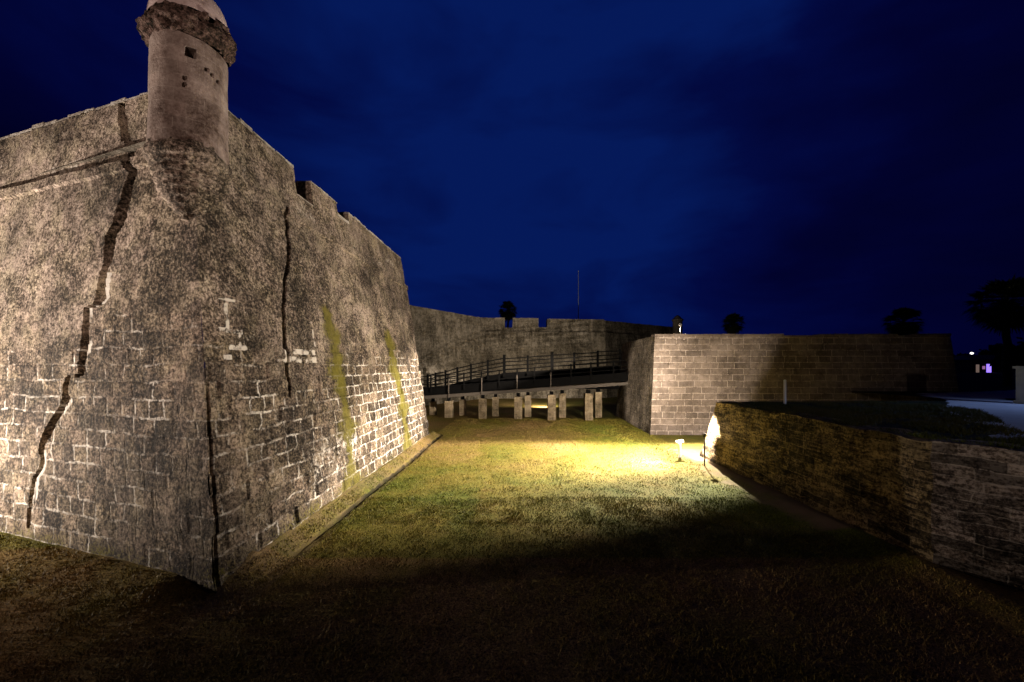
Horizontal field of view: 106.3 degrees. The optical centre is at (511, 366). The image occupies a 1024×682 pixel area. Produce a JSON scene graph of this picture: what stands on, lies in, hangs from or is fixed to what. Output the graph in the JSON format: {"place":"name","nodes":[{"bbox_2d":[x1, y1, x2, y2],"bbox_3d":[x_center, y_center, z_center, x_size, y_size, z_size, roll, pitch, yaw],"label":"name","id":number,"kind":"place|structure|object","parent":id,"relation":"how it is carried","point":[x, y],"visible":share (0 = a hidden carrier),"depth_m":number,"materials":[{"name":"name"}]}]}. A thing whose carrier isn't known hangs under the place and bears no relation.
{"place":"outdoors","nodes":[
{"label":"outdoors","id":0,"kind":"place"},
{"bbox_2d":[498,300,517,326],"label":"palm tree","id":1,"kind":"object","parent":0,"point":[509,314],"visible":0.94,"depth_m":77.33,"materials":[{"name":"green plant"}]},
{"bbox_2d":[0,368,1023,681],"bbox_3d":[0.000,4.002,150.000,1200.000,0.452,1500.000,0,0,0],"label":"moat floor","id":2,"kind":"structure","parent":0,"point":[792,508],"depth_m":6.93,"materials":[{"name":"green plant"}]},
{"bbox_2d":[0,0,429,593],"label":"bastion","id":3,"kind":"object","parent":2,"relation":"on","point":[160,224],"visible":0.99,"depth_m":8.66,"materials":[{"name":"stone"}]},
{"bbox_2d":[410,305,481,405],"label":"curtain wall","id":4,"kind":"structure","parent":2,"relation":"on","point":[445,340],"depth_m":43.06,"materials":[{"name":"grey stone"}]},
{"bbox_2d":[422,349,627,419],"bbox_3d":[-0.012,1.384,31.862,18.186,5.552,4.984,0,0,8],"label":"footbridge","id":5,"kind":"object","parent":2,"relation":"on","point":[598,378],"visible":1,"depth_m":30.49,"materials":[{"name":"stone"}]},
{"bbox_2d":[480,315,683,398],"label":"bastion","id":6,"kind":"object","parent":2,"relation":"on","point":[523,337],"visible":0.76,"depth_m":49.60,"materials":[{"name":"grey stone"}]},
{"bbox_2d":[676,440,683,457],"bbox_3d":[7.550,3.738,17.270,0.335,0.824,0.159,0,0,-17],"label":"marker pipe","id":7,"kind":"object","parent":2,"relation":"on","point":[679,442],"visible":0.9,"depth_m":17.22,"materials":[{"name":"white paint"}]},
{"bbox_2d":[702,432,706,465],"bbox_3d":[7.854,3.437,15.692,0.184,1.425,0.200,0,0,32],"label":"floodlight","id":8,"kind":"object","parent":2,"relation":"on","point":[704,434],"visible":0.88,"depth_m":15.67,"materials":[{"name":"metal"}]},
{"bbox_2d":[615,333,958,434],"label":"ravelin wall","id":9,"kind":"structure","parent":2,"relation":"on","point":[680,384],"depth_m":22.96,"materials":[{"name":"grey stone"}]},
{"bbox_2d":[699,401,1023,591],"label":"moat wall","id":10,"kind":"structure","parent":2,"relation":"on","point":[952,504],"depth_m":8.48,"materials":[{"name":"brown stone"}]},
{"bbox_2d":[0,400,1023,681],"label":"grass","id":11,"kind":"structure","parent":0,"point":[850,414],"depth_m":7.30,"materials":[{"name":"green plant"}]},
{"bbox_2d":[0,0,1023,367],"label":"sky","id":12,"kind":"structure","parent":0,"point":[788,167],"materials":[{"name":"blue"}]},
{"bbox_2d":[578,271,578,318],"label":"flagpole","id":13,"kind":"object","parent":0,"point":[578,294],"visible":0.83,"depth_m":69.94,"materials":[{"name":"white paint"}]},
{"bbox_2d":[721,313,744,333],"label":"palm tree","id":14,"kind":"object","parent":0,"point":[731,325],"visible":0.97,"depth_m":61.43,"materials":[{"name":"green plant"}]},
{"bbox_2d":[740,369,1015,440],"bbox_3d":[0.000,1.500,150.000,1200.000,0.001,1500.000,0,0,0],"label":"ground","id":15,"kind":"structure","parent":0,"point":[978,381],"depth_m":21.81,"materials":[{"name":"green plant"}]},
{"bbox_2d":[783,380,785,403],"bbox_3d":[10.660,1.040,15.000,0.110,1.020,0.110,0,0,0],"label":"marker post","id":16,"kind":"object","parent":15,"relation":"on","point":[784,391],"visible":0.83,"depth_m":14.97,"materials":[{"name":"grey metal"}]},
{"bbox_2d":[879,306,927,334],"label":"palm tree","id":17,"kind":"object","parent":15,"relation":"on","point":[901,327],"visible":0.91,"depth_m":46.33,"materials":[{"name":"green plant"}]},
{"bbox_2d":[954,355,1013,371],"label":"house","id":18,"kind":"structure","parent":15,"relation":"on","point":[980,363],"depth_m":90.77,"materials":[{"name":"metal"}]},
{"bbox_2d":[986,364,990,371],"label":"window","id":19,"kind":"structure","parent":18,"relation":"in","point":[988,369],"depth_m":90.43,"materials":[{"name":"purple glass"}]},
{"bbox_2d":[959,273,1023,385],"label":"palm tree","id":20,"kind":"object","parent":15,"relation":"on","point":[1003,316],"visible":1,"depth_m":28.80,"materials":[{"name":"green plant"}]},
{"bbox_2d":[1012,366,1023,403],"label":"gate pillar","id":21,"kind":"structure","parent":15,"relation":"on","point":[1019,385],"depth_m":15.28,"materials":[{"name":"paint"}]},
{"bbox_2d":[918,390,1023,440],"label":"path","id":22,"kind":"structure","parent":0,"point":[1008,412],"depth_m":15.34,"materials":[{"name":"concrete"}]}
]}

